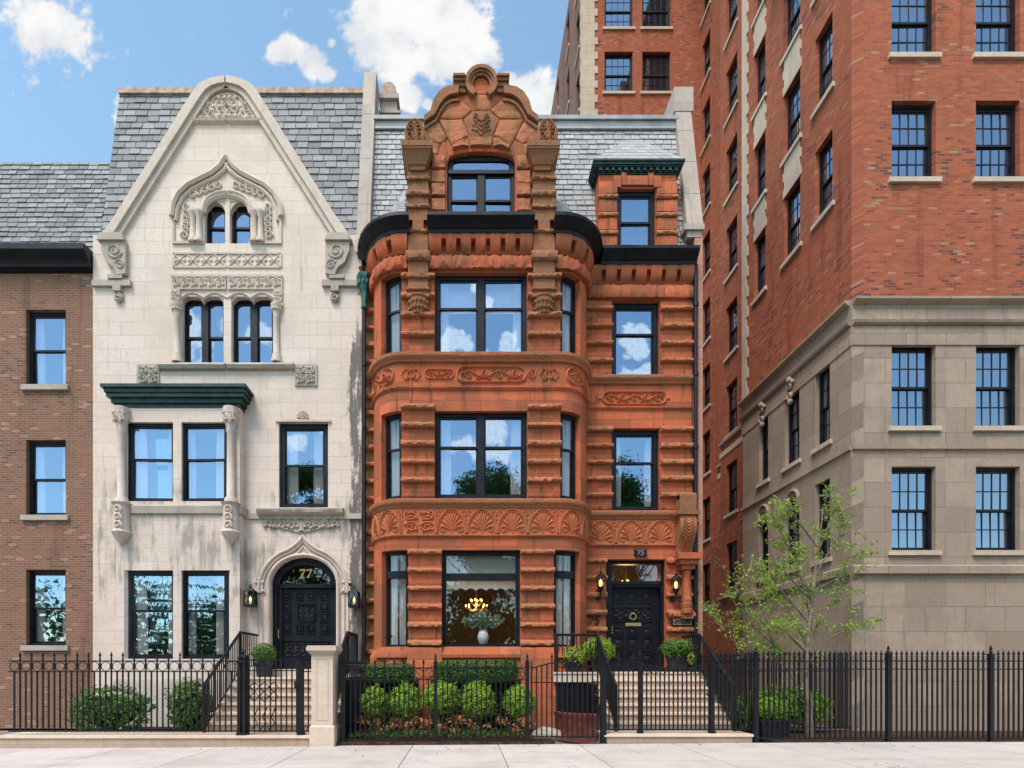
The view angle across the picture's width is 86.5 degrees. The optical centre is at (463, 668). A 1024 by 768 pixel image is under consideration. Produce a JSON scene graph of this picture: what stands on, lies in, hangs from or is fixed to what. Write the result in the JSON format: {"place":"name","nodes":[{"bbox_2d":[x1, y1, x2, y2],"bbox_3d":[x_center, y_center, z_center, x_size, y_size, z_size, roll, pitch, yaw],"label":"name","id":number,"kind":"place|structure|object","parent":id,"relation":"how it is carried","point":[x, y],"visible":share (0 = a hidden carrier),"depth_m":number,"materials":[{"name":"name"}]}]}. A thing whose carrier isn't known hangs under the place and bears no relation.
{"place":"outdoors","nodes":[
{"label":"outdoors","id":0,"kind":"place"},
{"bbox_2d":[164,677,212,729],"bbox_3d":[-6.260,0.874,12.412,1.073,1.390,1.146,0,0,0],"label":"shrub","id":1,"kind":"object","parent":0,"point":[188,706],"visible":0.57,"depth_m":12.11,"materials":[{"name":"green plant"}]},
{"bbox_2d":[0,0,568,162],"label":"sky","id":2,"kind":"structure","parent":0,"point":[64,63],"materials":[{"name":"blue"}]},
{"bbox_2d":[0,729,596,743],"bbox_3d":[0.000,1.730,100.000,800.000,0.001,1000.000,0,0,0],"label":"ground","id":3,"kind":"structure","parent":0,"point":[3,731],"depth_m":14.58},
{"bbox_2d":[0,162,110,728],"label":"townhouse","id":4,"kind":"structure","parent":3,"relation":"on","point":[51,217],"depth_m":15.00,"materials":[{"name":"brown brick"}]},
{"bbox_2d":[30,570,65,644],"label":"window","id":5,"kind":"structure","parent":4,"relation":"in","point":[38,609],"depth_m":15.19,"materials":[{"name":"black paint"}]},
{"bbox_2d":[30,442,65,514],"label":"window","id":6,"kind":"structure","parent":4,"relation":"in","point":[37,479],"depth_m":15.21,"materials":[{"name":"glass"}]},
{"bbox_2d":[30,313,65,383],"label":"window","id":7,"kind":"structure","parent":4,"relation":"in","point":[37,350],"depth_m":15.21,"materials":[{"name":"black paint"}]},
{"bbox_2d":[61,683,155,729],"bbox_3d":[-8.214,0.975,12.604,2.041,1.270,1.156,0,0,0],"label":"shrub","id":8,"kind":"object","parent":3,"relation":"on","point":[113,709],"visible":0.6,"depth_m":12.37,"materials":[{"name":"green plant"}]},
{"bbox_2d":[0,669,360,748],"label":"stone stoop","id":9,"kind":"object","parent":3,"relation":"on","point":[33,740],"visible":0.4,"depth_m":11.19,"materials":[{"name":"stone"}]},
{"bbox_2d":[8,648,310,734],"bbox_3d":[-6.329,0.485,11.300,6.342,1.810,0.200,0,0,0],"label":"iron fence","id":10,"kind":"object","parent":9,"relation":"on","point":[242,696],"visible":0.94,"depth_m":11.29,"materials":[{"name":"metal"}]},
{"bbox_2d":[248,653,298,732],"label":"iron gate","id":11,"kind":"structure","parent":10,"relation":"attached to","point":[269,696],"depth_m":11.29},
{"bbox_2d":[202,631,258,732],"bbox_3d":[-5.620,0.256,13.216,0.061,2.381,3.071,0,0,0],"label":"stair rail","id":12,"kind":"object","parent":9,"relation":"on","point":[236,642],"visible":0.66,"depth_m":12.86,"materials":[{"name":"metal"}]},
{"bbox_2d":[251,642,277,676],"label":"box topiary","id":13,"kind":"object","parent":9,"relation":"on","point":[263,651],"visible":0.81,"depth_m":13.40,"materials":[{"name":"green plant"}]},
{"bbox_2d":[338,631,357,700],"bbox_3d":[-2.920,0.288,13.179,0.069,2.456,3.202,0,0,0],"label":"stair rail","id":14,"kind":"object","parent":9,"relation":"on","point":[349,645],"visible":0.39,"depth_m":13.54,"materials":[{"name":"metal"}]},
{"bbox_2d":[91,75,370,728],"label":"townhouse","id":15,"kind":"structure","parent":3,"relation":"on","point":[230,280],"depth_m":14.90,"materials":[{"name":"stone"}]},
{"bbox_2d":[128,423,172,500],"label":"window","id":16,"kind":"structure","parent":15,"relation":"in","point":[137,432],"depth_m":14.75,"materials":[{"name":"black paint"}]},
{"bbox_2d":[128,571,172,658],"bbox_3d":[-8.464,-1.448,14.783,1.269,2.388,0.242,0,0,0],"label":"window","id":17,"kind":"structure","parent":15,"relation":"in","point":[137,580],"depth_m":14.76,"materials":[{"name":"black paint"}]},
{"bbox_2d":[185,300,223,361],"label":"window","id":18,"kind":"structure","parent":15,"relation":"in","point":[206,338],"depth_m":15.06,"materials":[{"name":"black paint"}]},
{"bbox_2d":[183,423,226,500],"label":"window","id":19,"kind":"structure","parent":15,"relation":"in","point":[189,435],"depth_m":14.78,"materials":[{"name":"glass"}]},
{"bbox_2d":[183,571,228,658],"bbox_3d":[-6.997,-1.448,14.784,1.266,2.388,0.243,0,0,0],"label":"window","id":20,"kind":"structure","parent":15,"relation":"in","point":[189,582],"depth_m":14.76,"materials":[{"name":"black paint"}]},
{"bbox_2d":[207,207,224,242],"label":"window","id":21,"kind":"structure","parent":15,"relation":"in","point":[216,209],"depth_m":15.09,"materials":[{"name":"black paint"}]},
{"bbox_2d":[232,207,249,242],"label":"window","id":22,"kind":"structure","parent":15,"relation":"in","point":[241,209],"depth_m":15.09,"materials":[{"name":"black paint"}]},
{"bbox_2d":[243,584,257,606],"bbox_3d":[-5.789,-1.975,14.730,0.280,0.618,0.380,0,0,0],"label":"wall lantern","id":23,"kind":"object","parent":15,"relation":"attached to","point":[251,596],"depth_m":14.65,"materials":[{"name":"metal"}]},
{"bbox_2d":[234,300,272,362],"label":"window","id":24,"kind":"structure","parent":15,"relation":"in","point":[255,338],"depth_m":15.06,"materials":[{"name":"black paint"}]},
{"bbox_2d":[280,424,327,507],"bbox_3d":[-4.417,-5.585,15.094,1.353,2.357,0.228,0,0,0],"label":"window","id":25,"kind":"structure","parent":15,"relation":"in","point":[289,465],"depth_m":15.06,"materials":[{"name":"glass"}]},
{"bbox_2d":[278,588,334,668],"bbox_3d":[-4.401,-1.087,15.177,1.646,2.314,0.186,0,0,0],"label":"door","id":26,"kind":"structure","parent":15,"relation":"in","point":[308,613],"depth_m":15.20,"materials":[{"name":"black paint"}]},
{"bbox_2d":[348,585,359,607],"bbox_3d":[-2.978,-1.954,14.730,0.280,0.618,0.380,0,0,0],"label":"wall lantern","id":27,"kind":"object","parent":15,"relation":"attached to","point":[353,597],"depth_m":14.67,"materials":[{"name":"metal"}]},
{"bbox_2d":[356,64,704,728],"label":"townhouse","id":28,"kind":"structure","parent":3,"relation":"on","point":[534,387],"depth_m":14.26,"materials":[{"name":"red stone"}]},
{"bbox_2d":[386,414,401,499],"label":"window","id":29,"kind":"structure","parent":28,"relation":"in","point":[393,456],"depth_m":14.27,"materials":[{"name":"glass"}]},
{"bbox_2d":[386,277,401,353],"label":"window","id":30,"kind":"structure","parent":28,"relation":"in","point":[393,319],"depth_m":14.26,"materials":[{"name":"black paint"}]},
{"bbox_2d":[386,551,407,646],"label":"window","id":31,"kind":"structure","parent":28,"relation":"in","point":[392,573],"depth_m":14.25,"materials":[{"name":"black paint"}]},
{"bbox_2d":[442,551,519,646],"bbox_3d":[0.440,-1.788,14.090,2.017,2.509,0.120,0,0,0],"label":"window","id":32,"kind":"structure","parent":28,"relation":"in","point":[515,576],"depth_m":14.06,"materials":[{"name":"black paint"}]},
{"bbox_2d":[435,413,526,497],"bbox_3d":[0.440,-5.503,14.155,2.376,2.233,0.231,0,0,0],"label":"window","id":33,"kind":"structure","parent":28,"relation":"in","point":[518,454],"depth_m":14.09,"materials":[{"name":"black paint"}]},
{"bbox_2d":[435,276,526,351],"bbox_3d":[0.440,-9.129,14.155,2.376,2.094,0.231,0,0,0],"label":"window","id":34,"kind":"structure","parent":28,"relation":"in","point":[519,309],"depth_m":14.09,"materials":[{"name":"black paint"}]},
{"bbox_2d":[448,156,513,210],"bbox_3d":[0.445,-12.333,14.097,1.721,2.007,0.135,0,0,0],"label":"window","id":35,"kind":"structure","parent":28,"relation":"in","point":[480,176],"depth_m":14.07,"materials":[{"name":"black paint"}]},
{"bbox_2d":[554,551,574,646],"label":"window","id":36,"kind":"structure","parent":28,"relation":"in","point":[559,574],"depth_m":14.25,"materials":[{"name":"glass"}]},
{"bbox_2d":[560,414,574,498],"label":"window","id":37,"kind":"structure","parent":28,"relation":"in","point":[567,468],"depth_m":14.27,"materials":[{"name":"black paint"}]},
{"bbox_2d":[560,277,574,352],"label":"window","id":38,"kind":"structure","parent":28,"relation":"in","point":[567,322],"depth_m":14.27,"materials":[{"name":"black paint"}]},
{"bbox_2d":[612,430,657,509],"bbox_3d":[4.761,-5.511,15.236,1.330,2.277,0.232,0,0,0],"label":"window","id":39,"kind":"structure","parent":28,"relation":"in","point":[650,463],"depth_m":15.17,"materials":[{"name":"black paint"}]},
{"bbox_2d":[612,304,657,373],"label":"window","id":40,"kind":"structure","parent":28,"relation":"in","point":[653,308],"depth_m":15.14,"materials":[{"name":"black paint"}]},
{"bbox_2d":[617,192,653,244],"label":"window","id":41,"kind":"structure","parent":28,"relation":"in","point":[649,196],"depth_m":15.08,"materials":[{"name":"black paint"}]},
{"bbox_2d":[612,588,658,669],"bbox_3d":[4.824,-1.100,15.315,1.369,2.341,0.150,0,0,0],"label":"door","id":42,"kind":"structure","parent":28,"relation":"in","point":[635,611],"depth_m":15.32,"materials":[{"name":"black paint"}]},
{"bbox_2d":[554,711,596,742],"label":"well wall","id":43,"kind":"structure","parent":3,"relation":"on","point":[591,740],"depth_m":12.24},
{"bbox_2d":[553,672,753,743],"bbox_3d":[4.175,0.882,13.350,3.850,1.575,4.100,0,0,0],"label":"stone stoop","id":44,"kind":"object","parent":3,"relation":"on","point":[664,736],"visible":0.49,"depth_m":12.59,"materials":[{"name":"stone"}]},
{"bbox_2d":[558,644,588,671],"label":"potted plant","id":45,"kind":"object","parent":44,"relation":"on","point":[577,657],"visible":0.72,"depth_m":13.79,"materials":[{"name":"green plant"}]},
{"bbox_2d":[554,633,617,731],"bbox_3d":[3.079,0.255,13.340,1.039,2.278,2.964,0,0,-28],"label":"stair rail","id":46,"kind":"object","parent":44,"relation":"on","point":[600,652],"visible":0.61,"depth_m":13.73,"materials":[{"name":"metal"}]},
{"bbox_2d":[588,683,596,713],"bbox_3d":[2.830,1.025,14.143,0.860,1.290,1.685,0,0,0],"label":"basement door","id":47,"kind":"structure","parent":44,"relation":"in","point":[589,684],"depth_m":13.30,"materials":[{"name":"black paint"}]},
{"bbox_2d":[582,637,615,671],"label":"potted plant","id":48,"kind":"object","parent":44,"relation":"on","point":[607,646],"visible":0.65,"depth_m":14.06,"materials":[{"name":"green plant"}]},
{"bbox_2d":[658,638,697,671],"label":"potted plant","id":49,"kind":"object","parent":44,"relation":"on","point":[673,650],"visible":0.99,"depth_m":14.10,"materials":[{"name":"green plant"}]},
{"bbox_2d":[599,646,760,743],"bbox_3d":[4.515,0.570,11.424,3.341,2.100,0.278,0,0,0],"label":"iron fence","id":50,"kind":"object","parent":44,"relation":"on","point":[603,663],"visible":1,"depth_m":11.48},
{"bbox_2d":[642,653,709,730],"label":"iron gate","id":51,"kind":"structure","parent":50,"relation":"attached to","point":[677,670],"depth_m":11.49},
{"bbox_2d":[681,633,736,731],"bbox_3d":[5.951,0.255,13.330,0.063,2.278,3.041,0,0,1],"label":"stair rail","id":52,"kind":"object","parent":44,"relation":"on","point":[700,641],"visible":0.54,"depth_m":13.14,"materials":[{"name":"metal"}]},
{"bbox_2d":[693,650,759,736],"bbox_3d":[6.280,0.520,13.175,0.100,2.100,3.350,0,0,0],"label":"iron fence","id":53,"kind":"object","parent":3,"relation":"on","point":[733,659],"visible":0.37,"depth_m":12.36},
{"bbox_2d":[724,696,751,732],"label":"shrub","id":54,"kind":"object","parent":3,"relation":"on","point":[738,718],"visible":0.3,"depth_m":12.06,"materials":[{"name":"green plant"}]},
{"bbox_2d":[551,0,1023,730],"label":"apartment tower","id":55,"kind":"structure","parent":3,"relation":"on","point":[861,172],"depth_m":13.67,"materials":[{"name":"brick"}]},
{"bbox_2d":[605,55,631,90],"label":"window","id":56,"kind":"structure","parent":55,"relation":"in","point":[618,68],"depth_m":26.17,"materials":[{"name":"glass"}]},
{"bbox_2d":[605,0,631,25],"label":"window","id":57,"kind":"structure","parent":55,"relation":"in","point":[617,12],"depth_m":26.17,"materials":[{"name":"glass"}]},
{"bbox_2d":[642,55,669,90],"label":"window","id":58,"kind":"structure","parent":55,"relation":"in","point":[655,68],"depth_m":26.16,"materials":[{"name":"glass"}]},
{"bbox_2d":[642,0,669,25],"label":"window","id":59,"kind":"structure","parent":55,"relation":"in","point":[654,12],"depth_m":26.17,"materials":[{"name":"glass"}]},
{"bbox_2d":[705,498,709,538],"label":"window","id":60,"kind":"structure","parent":55,"relation":"in","point":[707,503],"depth_m":25.64,"materials":[{"name":"black paint"}]},
{"bbox_2d":[729,541,736,591],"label":"window","id":61,"kind":"structure","parent":55,"relation":"in","point":[732,547],"depth_m":21.20,"materials":[{"name":"black paint"}]},
{"bbox_2d":[729,461,736,512],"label":"window","id":62,"kind":"structure","parent":55,"relation":"in","point":[732,468],"depth_m":21.20,"materials":[{"name":"glass"}]},
{"bbox_2d":[729,380,736,432],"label":"window","id":63,"kind":"structure","parent":55,"relation":"in","point":[733,389],"depth_m":21.20,"materials":[{"name":"black paint"}]},
{"bbox_2d":[729,300,736,352],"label":"window","id":64,"kind":"structure","parent":55,"relation":"in","point":[733,310],"depth_m":21.20,"materials":[{"name":"black paint"}]},
{"bbox_2d":[729,220,736,272],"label":"window","id":65,"kind":"structure","parent":55,"relation":"in","point":[733,231],"depth_m":21.20,"materials":[{"name":"black paint"}]},
{"bbox_2d":[729,139,736,193],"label":"window","id":66,"kind":"structure","parent":55,"relation":"in","point":[733,153],"depth_m":21.20,"materials":[{"name":"glass"}]},
{"bbox_2d":[729,59,736,113],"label":"window","id":67,"kind":"structure","parent":55,"relation":"in","point":[733,74],"depth_m":21.20,"materials":[{"name":"black paint"}]},
{"bbox_2d":[729,0,736,33],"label":"window","id":68,"kind":"structure","parent":55,"relation":"in","point":[732,3],"depth_m":21.26,"materials":[{"name":"black paint"}]},
{"bbox_2d":[758,233,764,293],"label":"window","id":69,"kind":"structure","parent":55,"relation":"in","point":[761,244],"depth_m":17.89,"materials":[{"name":"black paint"}]},
{"bbox_2d":[758,138,764,198],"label":"window","id":70,"kind":"structure","parent":55,"relation":"in","point":[761,151],"depth_m":17.89,"materials":[{"name":"black paint"}]},
{"bbox_2d":[758,44,764,103],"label":"window","id":71,"kind":"structure","parent":55,"relation":"in","point":[761,58],"depth_m":17.89,"materials":[{"name":"black paint"}]},
{"bbox_2d":[763,514,767,575],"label":"window","id":72,"kind":"structure","parent":55,"relation":"in","point":[765,532],"depth_m":17.63,"materials":[{"name":"glass"}]},
{"bbox_2d":[763,418,767,479],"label":"window","id":73,"kind":"structure","parent":55,"relation":"in","point":[765,429],"depth_m":17.63,"materials":[{"name":"black paint"}]},
{"bbox_2d":[788,183,799,254],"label":"window","id":74,"kind":"structure","parent":55,"relation":"in","point":[794,200],"depth_m":16.14,"materials":[{"name":"glass"}]},
{"bbox_2d":[788,77,799,150],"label":"window","id":75,"kind":"structure","parent":55,"relation":"in","point":[794,97],"depth_m":16.14,"materials":[{"name":"black paint"}]},
{"bbox_2d":[788,0,799,45],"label":"window","id":76,"kind":"structure","parent":55,"relation":"in","point":[793,5],"depth_m":16.19,"materials":[{"name":"black paint"}]},
{"bbox_2d":[789,498,798,566],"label":"window","id":77,"kind":"structure","parent":55,"relation":"in","point":[793,532],"depth_m":16.15,"materials":[{"name":"glass"}]},
{"bbox_2d":[789,392,798,463],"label":"window","id":78,"kind":"structure","parent":55,"relation":"in","point":[794,407],"depth_m":16.15,"materials":[{"name":"glass"}]},
{"bbox_2d":[819,480,829,558],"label":"window","id":79,"kind":"structure","parent":55,"relation":"in","point":[825,546],"depth_m":14.77,"materials":[{"name":"glass"}]},
{"bbox_2d":[819,367,829,444],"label":"window","id":80,"kind":"structure","parent":55,"relation":"in","point":[824,378],"depth_m":14.77,"materials":[{"name":"glass"}]},
{"bbox_2d":[819,137,831,215],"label":"window","id":81,"kind":"structure","parent":55,"relation":"in","point":[825,156],"depth_m":14.73,"materials":[{"name":"black paint"}]},
{"bbox_2d":[819,20,831,100],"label":"window","id":82,"kind":"structure","parent":55,"relation":"in","point":[825,44],"depth_m":14.72,"materials":[{"name":"black paint"}]},
{"bbox_2d":[892,106,931,175],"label":"window","id":83,"kind":"structure","parent":55,"relation":"in","point":[911,125],"depth_m":13.67,"materials":[{"name":"glass"}]},
{"bbox_2d":[892,0,931,51],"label":"window","id":84,"kind":"structure","parent":55,"relation":"in","point":[911,19],"depth_m":13.67,"materials":[{"name":"glass"}]},
{"bbox_2d":[892,468,931,549],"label":"window","id":85,"kind":"structure","parent":55,"relation":"in","point":[911,487],"depth_m":13.67,"materials":[{"name":"glass"}]},
{"bbox_2d":[892,348,931,425],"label":"window","id":86,"kind":"structure","parent":55,"relation":"in","point":[911,367],"depth_m":13.67,"materials":[{"name":"glass"}]},
{"bbox_2d":[976,106,1014,175],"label":"window","id":87,"kind":"structure","parent":55,"relation":"in","point":[995,125],"depth_m":13.67,"materials":[{"name":"glass"}]},
{"bbox_2d":[976,0,1014,51],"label":"window","id":88,"kind":"structure","parent":55,"relation":"in","point":[995,19],"depth_m":13.67,"materials":[{"name":"glass"}]},
{"bbox_2d":[976,468,1014,549],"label":"window","id":89,"kind":"structure","parent":55,"relation":"in","point":[995,487],"depth_m":13.67,"materials":[{"name":"glass"}]},
{"bbox_2d":[976,348,1014,425],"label":"window","id":90,"kind":"structure","parent":55,"relation":"in","point":[995,367],"depth_m":13.67,"materials":[{"name":"glass"}]},
{"bbox_2d":[336,728,554,745],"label":"garden soil","id":91,"kind":"structure","parent":0,"point":[533,741],"depth_m":11.38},
{"bbox_2d":[359,683,391,735],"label":"shrub","id":92,"kind":"object","parent":91,"relation":"on","point":[377,702],"visible":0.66,"depth_m":12.19,"materials":[{"name":"green plant"}]},
{"bbox_2d":[360,663,419,731],"bbox_3d":[-1.798,0.725,13.229,1.659,1.732,0.704,0,0,0],"label":"hedge","id":93,"kind":"object","parent":91,"relation":"on","point":[389,673],"visible":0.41,"depth_m":13.11,"materials":[{"name":"green plant"}]},
{"bbox_2d":[390,680,422,730],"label":"shrub","id":94,"kind":"object","parent":91,"relation":"on","point":[406,701],"visible":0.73,"depth_m":12.29,"materials":[{"name":"green plant"}]},
{"bbox_2d":[340,653,529,741],"bbox_3d":[-0.604,0.670,12.777,3.978,1.960,2.959,0,0,0],"label":"iron fence","id":95,"kind":"object","parent":91,"relation":"on","point":[351,689],"visible":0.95,"depth_m":11.35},
{"bbox_2d":[531,653,598,740],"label":"iron gate","id":96,"kind":"structure","parent":95,"relation":"attached to","point":[572,682],"depth_m":11.35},
{"bbox_2d":[419,680,460,735],"bbox_3d":[-0.518,0.898,12.354,0.998,1.336,0.946,0,0,0],"label":"shrub","id":97,"kind":"object","parent":91,"relation":"on","point":[439,698],"visible":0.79,"depth_m":12.15,"materials":[{"name":"green plant"}]},
{"bbox_2d":[347,725,534,738],"bbox_3d":[-0.451,1.383,11.886,4.182,0.288,1.030,0,0,0],"label":"ground cover","id":98,"kind":"object","parent":91,"relation":"on","point":[449,735],"visible":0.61,"depth_m":11.69,"materials":[{"name":"green plant"}]},
{"bbox_2d":[354,712,535,731],"bbox_3d":[-0.415,1.195,12.009,4.058,0.424,0.774,0,0,0],"label":"ground cover","id":99,"kind":"object","parent":98,"relation":"on","point":[439,725],"visible":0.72,"depth_m":11.95,"materials":[{"name":"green plant"}]},
{"bbox_2d":[417,660,530,731],"bbox_3d":[0.399,0.692,13.175,3.067,1.799,0.710,0,0,0],"label":"hedge","id":100,"kind":"object","parent":91,"relation":"on","point":[481,673],"visible":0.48,"depth_m":13.07,"materials":[{"name":"green plant"}]},
{"bbox_2d":[459,678,494,730],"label":"shrub","id":101,"kind":"object","parent":91,"relation":"on","point":[478,701],"visible":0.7,"depth_m":12.27,"materials":[{"name":"green plant"}]},
{"bbox_2d":[502,684,535,731],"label":"shrub","id":102,"kind":"object","parent":91,"relation":"on","point":[517,701],"visible":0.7,"depth_m":12.18,"materials":[{"name":"green plant"}]},
{"bbox_2d":[530,726,561,741],"bbox_3d":[1.813,1.461,11.892,0.715,0.351,0.464,0,0,0],"label":"boulder","id":103,"kind":"object","parent":91,"relation":"on","point":[544,733],"visible":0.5,"depth_m":11.75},
{"bbox_2d":[477,630,488,643],"bbox_3d":[0.507,-0.820,14.340,0.300,0.380,0.295,0,0,0],"label":"vase","id":104,"kind":"object","parent":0,"point":[483,636],"visible":0.86,"depth_m":14.23,"materials":[{"name":"white ceramic"}]},
{"bbox_2d":[461,606,504,629],"bbox_3d":[0.494,-1.323,14.381,1.177,0.712,0.490,0,0,0],"label":"bouquet","id":105,"kind":"object","parent":104,"relation":"in","point":[478,620],"visible":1,"depth_m":14.31,"materials":[{"name":"green plant"}]},
{"bbox_2d":[0,742,1023,767],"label":"sidewalk","id":106,"kind":"structure","parent":0,"point":[866,755],"depth_m":9.75,"materials":[{"name":"concrete"}]},
{"bbox_2d":[306,645,342,746],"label":"gate pier","id":107,"kind":"structure","parent":106,"relation":"on","point":[324,729],"depth_m":11.13,"materials":[{"name":"stone"}]},
{"bbox_2d":[745,731,1023,742],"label":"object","id":108,"kind":"structure","parent":0,"point":[879,740],"depth_m":11.82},
{"bbox_2d":[747,694,792,736],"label":"potted plant","id":109,"kind":"object","parent":108,"relation":"on","point":[771,717],"visible":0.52,"depth_m":11.91,"materials":[{"name":"green plant"}]},
{"bbox_2d":[737,683,836,726],"bbox_3d":[7.542,0.966,12.947,2.647,1.220,0.829,0,0,0],"label":"shrub","id":110,"kind":"object","parent":108,"relation":"on","point":[797,705],"visible":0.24,"depth_m":12.79,"materials":[{"name":"green plant"}]},
{"bbox_2d":[696,477,885,736],"bbox_3d":[7.670,-1.367,12.332,4.412,5.979,1.862,0,0,0],"label":"young tree","id":111,"kind":"object","parent":108,"relation":"on","point":[782,624],"visible":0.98,"depth_m":12.26,"materials":[{"name":"green plant"}]},
{"bbox_2d":[745,652,849,728],"bbox_3d":[8.025,0.540,13.350,3.050,1.900,0.048,0,0,0],"label":"iron fence","id":112,"kind":"object","parent":108,"relation":"on","point":[837,671],"visible":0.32,"depth_m":13.34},
{"bbox_2d":[759,645,1023,741],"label":"iron fence","id":113,"kind":"object","parent":108,"relation":"on","point":[889,669],"visible":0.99,"depth_m":11.35,"materials":[{"name":"metal"}]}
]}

